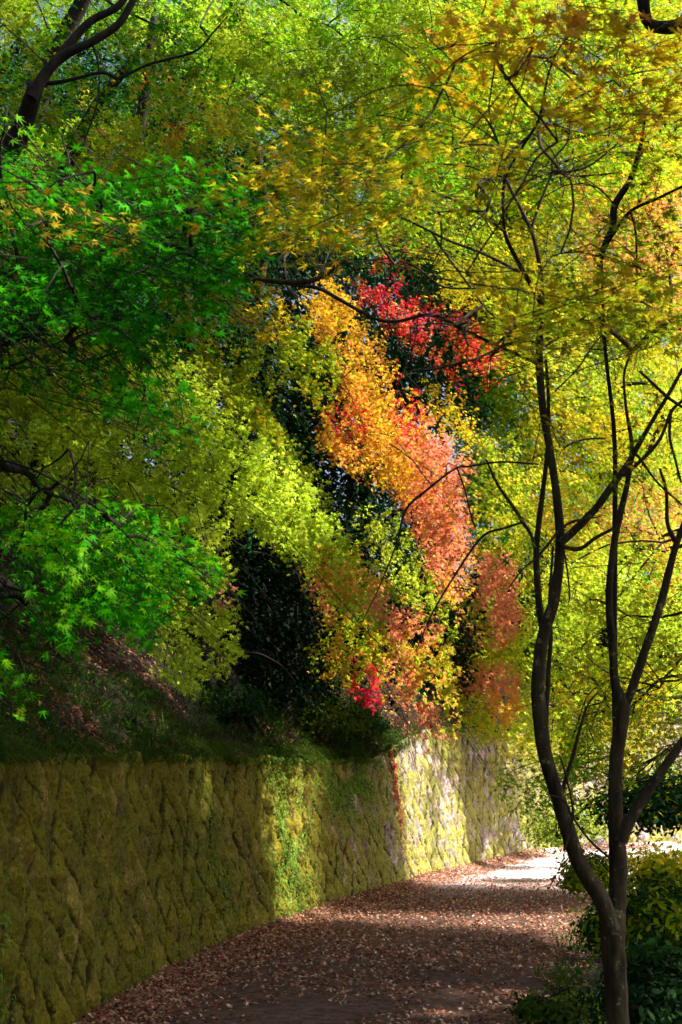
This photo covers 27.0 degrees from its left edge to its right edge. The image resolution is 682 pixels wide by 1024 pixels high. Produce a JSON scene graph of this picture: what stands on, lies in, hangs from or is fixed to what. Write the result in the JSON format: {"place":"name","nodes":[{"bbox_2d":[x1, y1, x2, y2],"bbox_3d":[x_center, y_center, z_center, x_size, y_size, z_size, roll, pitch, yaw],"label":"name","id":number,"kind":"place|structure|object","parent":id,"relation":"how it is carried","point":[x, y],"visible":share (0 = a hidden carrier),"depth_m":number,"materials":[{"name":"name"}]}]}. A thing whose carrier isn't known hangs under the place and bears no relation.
{"place":"outdoors","nodes":[
{"label":"outdoors","id":0,"kind":"place"},
{"bbox_2d":[0,397,681,768],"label":"hillside","id":1,"kind":"structure","parent":0,"point":[123,666],"depth_m":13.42,"materials":[{"name":"green plant"}]},
{"bbox_2d":[0,23,288,425],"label":"tree","id":2,"kind":"object","parent":1,"relation":"on","point":[104,59],"visible":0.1,"depth_m":18.23,"materials":[{"name":"green plant"}]},
{"bbox_2d":[0,0,309,217],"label":"maple tree","id":3,"kind":"object","parent":1,"relation":"on","point":[30,101],"visible":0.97,"depth_m":11.19,"materials":[{"name":"green plant"}]},
{"bbox_2d":[0,180,316,602],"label":"tree","id":4,"kind":"object","parent":1,"relation":"on","point":[260,375],"visible":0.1,"depth_m":16.25,"materials":[{"name":"green plant"}]},
{"bbox_2d":[0,80,326,765],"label":"maple tree","id":5,"kind":"object","parent":1,"relation":"on","point":[79,247],"visible":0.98,"depth_m":5.24,"materials":[{"name":"green plant"}]},
{"bbox_2d":[0,0,361,339],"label":"maple tree","id":6,"kind":"object","parent":1,"relation":"on","point":[49,10],"visible":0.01,"depth_m":28.11,"materials":[{"name":"green plant"}]},
{"bbox_2d":[57,16,370,569],"bbox_3d":[-1.732,-2.302,14.189,5.041,6.507,2.342,-8,-13,36],"label":"maple tree","id":7,"kind":"object","parent":1,"relation":"on","point":[267,422],"visible":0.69,"depth_m":13.05,"materials":[{"name":"green plant"}]},
{"bbox_2d":[0,429,438,759],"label":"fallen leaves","id":8,"kind":"object","parent":1,"relation":"on","point":[128,665],"visible":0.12,"depth_m":12.64,"materials":[{"name":"brown plant"}]},
{"bbox_2d":[0,50,456,765],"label":"maple tree","id":9,"kind":"object","parent":1,"relation":"on","point":[312,542],"visible":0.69,"depth_m":11.09,"materials":[{"name":"green plant"}]},
{"bbox_2d":[188,676,284,726],"bbox_3d":[-1.114,1.968,14.545,1.110,0.560,1.743,0,-10,0],"label":"shrub","id":10,"kind":"object","parent":1,"relation":"on","point":[233,703],"visible":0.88,"depth_m":14.20,"materials":[{"name":"green plant"}]},
{"bbox_2d":[0,721,485,774],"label":"grass","id":11,"kind":"structure","parent":1,"relation":"on","point":[234,748],"depth_m":12.24,"materials":[{"name":"green plant"}]},
{"bbox_2d":[0,0,535,330],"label":"maple tree","id":12,"kind":"object","parent":1,"relation":"on","point":[376,28],"visible":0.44,"depth_m":14.06,"materials":[{"name":"green plant"}]},
{"bbox_2d":[178,280,358,735],"bbox_3d":[-0.776,-0.061,16.292,2.120,5.217,3.943,-1,-10,8],"label":"old tree","id":13,"kind":"object","parent":1,"relation":"on","point":[290,418],"visible":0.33,"depth_m":15.76,"materials":[{"name":"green plant"}]},
{"bbox_2d":[179,474,375,739],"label":"evergreen tree","id":14,"kind":"object","parent":1,"relation":"on","point":[280,593],"visible":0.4,"depth_m":15.90,"materials":[{"name":"green plant"}]},
{"bbox_2d":[116,0,505,531],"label":"maple tree","id":15,"kind":"object","parent":1,"relation":"on","point":[222,6],"visible":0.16,"depth_m":25.07,"materials":[{"name":"green plant"}]},
{"bbox_2d":[293,687,392,743],"bbox_3d":[-0.194,2.517,17.355,1.767,0.752,2.051,0,-10,0],"label":"shrub","id":16,"kind":"object","parent":1,"relation":"on","point":[334,720],"visible":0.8,"depth_m":16.92,"materials":[{"name":"green plant"}]},
{"bbox_2d":[209,139,496,657],"bbox_3d":[0.364,-1.496,16.422,2.778,6.452,5.124,5,-11,-24],"label":"maple tree","id":17,"kind":"object","parent":1,"relation":"on","point":[378,440],"visible":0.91,"depth_m":15.22,"materials":[{"name":"orange plant"}]},
{"bbox_2d":[337,695,401,740],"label":"shrub","id":18,"kind":"object","parent":1,"relation":"on","point":[385,728],"visible":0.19,"depth_m":18.69,"materials":[{"name":"green plant"}]},
{"bbox_2d":[233,162,512,474],"bbox_3d":[0.352,-3.148,21.400,4.573,7.354,6.340,0,-10,0],"label":"evergreen tree","id":19,"kind":"object","parent":1,"relation":"on","point":[397,352],"visible":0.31,"depth_m":20.73,"materials":[{"name":"green plant"}]},
{"bbox_2d":[235,152,511,600],"bbox_3d":[-0.025,-1.961,18.627,5.157,6.713,2.820,-6,-12,32],"label":"maple tree","id":20,"kind":"object","parent":1,"relation":"on","point":[390,313],"visible":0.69,"depth_m":17.61,"materials":[{"name":"red plant"}]},
{"bbox_2d":[254,369,496,746],"bbox_3d":[0.236,0.385,18.776,3.645,5.454,5.831,0,-10,0],"label":"tree","id":21,"kind":"object","parent":1,"relation":"on","point":[333,475],"visible":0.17,"depth_m":17.79,"materials":[{"name":"green plant"}]},
{"bbox_2d":[275,489,484,799],"bbox_3d":[0.470,1.482,15.491,2.005,3.649,3.465,3,-11,-17],"label":"maple tree","id":22,"kind":"object","parent":1,"relation":"on","point":[391,637],"visible":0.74,"depth_m":14.83,"materials":[{"name":"orange plant"}]},
{"bbox_2d":[335,0,540,658],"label":"maple tree","id":23,"kind":"object","parent":1,"relation":"on","point":[503,407],"visible":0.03,"depth_m":29.17,"materials":[{"name":"yellow plant"}]},
{"bbox_2d":[339,320,553,819],"bbox_3d":[1.450,0.256,18.238,3.016,7.256,6.097,0,-10,0],"label":"maple tree","id":24,"kind":"object","parent":1,"relation":"on","point":[513,637],"visible":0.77,"depth_m":18.18,"materials":[{"name":"yellow plant"}]},
{"bbox_2d":[415,453,577,711],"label":"tree","id":25,"kind":"object","parent":1,"relation":"on","point":[525,577],"visible":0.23,"depth_m":23.39,"materials":[{"name":"orange plant"}]},
{"bbox_2d":[0,0,681,590],"label":"sky","id":26,"kind":"structure","parent":0,"point":[450,442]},
{"bbox_2d":[77,841,681,1023],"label":"path","id":27,"kind":"structure","parent":0,"point":[306,1008],"depth_m":10.90,"materials":[{"name":"soil"}]},
{"bbox_2d":[73,840,681,1023],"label":"fallen leaves","id":28,"kind":"object","parent":27,"relation":"on","point":[137,999],"visible":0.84,"depth_m":12.12,"materials":[{"name":"brown plant"}]},
{"bbox_2d":[499,975,605,1023],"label":"shrub","id":29,"kind":"object","parent":27,"relation":"on","point":[533,1008],"visible":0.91,"depth_m":8.39,"materials":[{"name":"green plant"}]},
{"bbox_2d":[509,789,607,858],"bbox_3d":[3.021,4.279,19.499,1.612,0.960,1.543,-3,-11,18],"label":"shrub","id":30,"kind":"object","parent":27,"relation":"on","point":[554,840],"visible":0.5,"depth_m":19.47,"materials":[{"name":"green plant"}]},
{"bbox_2d":[546,888,675,1023],"bbox_3d":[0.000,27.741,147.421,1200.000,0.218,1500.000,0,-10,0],"label":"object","id":31,"kind":"structure","parent":0,"point":[598,962],"depth_m":11.17,"materials":[{"name":"plant"}]},
{"bbox_2d":[0,716,681,1023],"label":"stone wall","id":32,"kind":"structure","parent":31,"relation":"on","point":[449,822],"depth_m":11.78,"materials":[{"name":"stone"}]},
{"bbox_2d":[0,871,26,1023],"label":"creeper","id":33,"kind":"object","parent":32,"relation":"attached to","point":[4,990],"visible":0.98,"depth_m":7.28,"materials":[{"name":"green plant"}]},
{"bbox_2d":[0,752,324,1022],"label":"moss patch","id":34,"kind":"object","parent":32,"relation":"attached to","point":[90,861],"visible":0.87,"depth_m":9.30,"materials":[{"name":"green plant"}]},
{"bbox_2d":[174,757,261,944],"bbox_3d":[-1.064,3.026,12.315,0.327,1.810,2.520,-2,-10,13],"label":"creeper","id":35,"kind":"object","parent":32,"relation":"attached to","point":[219,879],"visible":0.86,"depth_m":12.18,"materials":[{"name":"green plant"}]},
{"bbox_2d":[244,756,337,921],"bbox_3d":[-0.488,3.440,14.666,0.331,1.817,2.868,-3,-10,15],"label":"creeper","id":36,"kind":"object","parent":32,"relation":"attached to","point":[293,852],"visible":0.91,"depth_m":14.48,"materials":[{"name":"green plant"}]},
{"bbox_2d":[302,757,395,871],"bbox_3d":[0.145,3.531,17.091,0.257,1.364,4.982,-3,-10,16],"label":"creeper","id":37,"kind":"object","parent":32,"relation":"attached to","point":[357,790],"visible":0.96,"depth_m":16.96,"materials":[{"name":"green plant"}]},
{"bbox_2d":[387,750,406,853],"bbox_3d":[0.739,3.964,18.927,0.300,1.611,0.293,0,-10,0],"label":"ivy strand","id":38,"kind":"object","parent":32,"relation":"attached to","point":[396,787],"visible":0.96,"depth_m":18.95,"materials":[{"name":"brown plant"}]},
{"bbox_2d":[80,0,681,1023],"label":"maple tree","id":39,"kind":"object","parent":31,"relation":"on","point":[610,906],"visible":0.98,"depth_m":5.15,"materials":[{"name":"yellow plant"}]},
{"bbox_2d":[594,626,621,658],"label":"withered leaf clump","id":40,"kind":"object","parent":39,"relation":"attached to","point":[604,636],"visible":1,"depth_m":6.44,"materials":[{"name":"plant"}]},
{"bbox_2d":[659,649,669,659],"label":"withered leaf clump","id":41,"kind":"object","parent":39,"relation":"hanging from","point":[664,656],"visible":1,"depth_m":6.38,"materials":[{"name":"plant"}]},
{"bbox_2d":[404,0,681,375],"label":"maple tree","id":42,"kind":"object","parent":31,"relation":"on","point":[609,337],"visible":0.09,"depth_m":27.55,"materials":[{"name":"yellow plant"}]},
{"bbox_2d":[417,0,681,415],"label":"maple tree","id":43,"kind":"object","parent":31,"relation":"on","point":[603,179],"visible":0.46,"depth_m":19.38,"materials":[{"name":"yellow plant"}]},
{"bbox_2d":[437,261,681,778],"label":"maple tree","id":44,"kind":"object","parent":31,"relation":"on","point":[484,507],"visible":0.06,"depth_m":30.44,"materials":[{"name":"yellow plant"}]},
{"bbox_2d":[474,515,681,828],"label":"maple tree","id":45,"kind":"object","parent":31,"relation":"on","point":[597,583],"visible":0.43,"depth_m":22.82,"materials":[{"name":"yellow plant"}]},
{"bbox_2d":[482,564,681,878],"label":"maple tree","id":46,"kind":"object","parent":31,"relation":"on","point":[573,779],"visible":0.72,"depth_m":11.59,"materials":[{"name":"yellow plant"}]},
{"bbox_2d":[511,892,658,1023],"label":"grass","id":47,"kind":"structure","parent":31,"relation":"on","point":[563,981],"depth_m":10.80,"materials":[{"name":"green plant"}]},
{"bbox_2d":[564,929,681,1023],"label":"shrub","id":48,"kind":"object","parent":47,"relation":"on","point":[654,995],"visible":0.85,"depth_m":6.59,"materials":[{"name":"green plant"}]},
{"bbox_2d":[564,850,681,968],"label":"shrub","id":49,"kind":"object","parent":47,"relation":"on","point":[648,913],"visible":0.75,"depth_m":7.52,"materials":[{"name":"green plant"}]},
{"bbox_2d":[536,835,634,901],"bbox_3d":[2.225,3.175,12.617,0.965,0.589,1.030,-10,-14,43],"label":"shrub","id":50,"kind":"object","parent":31,"relation":"on","point":[572,884],"visible":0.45,"depth_m":12.46,"materials":[{"name":"green plant"}]},
{"bbox_2d":[503,320,681,589],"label":"maple tree","id":51,"kind":"object","parent":31,"relation":"on","point":[651,531],"visible":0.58,"depth_m":25.33,"materials":[{"name":"yellow plant"}]},
{"bbox_2d":[565,905,626,955],"bbox_3d":[2.017,2.985,10.140,0.824,0.466,1.418,0,-10,0],"label":"shrub","id":52,"kind":"object","parent":31,"relation":"on","point":[580,930],"visible":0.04,"depth_m":10.18,"materials":[{"name":"green plant"}]},
{"bbox_2d":[521,0,681,732],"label":"maple tree","id":53,"kind":"object","parent":31,"relation":"on","point":[653,25],"visible":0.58,"depth_m":9.72,"materials":[{"name":"yellow plant"}]},
{"bbox_2d":[542,127,681,345],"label":"maple tree","id":54,"kind":"object","parent":31,"relation":"on","point":[645,210],"visible":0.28,"depth_m":21.45,"materials":[{"name":"yellow plant"}]},
{"bbox_2d":[573,764,681,844],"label":"shrub","id":55,"kind":"object","parent":31,"relation":"on","point":[657,805],"visible":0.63,"depth_m":10.54,"materials":[{"name":"green plant"}]},
{"bbox_2d":[596,838,681,894],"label":"shrub","id":56,"kind":"object","parent":31,"relation":"on","point":[645,861],"visible":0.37,"depth_m":9.20,"materials":[{"name":"green plant"}]}
]}

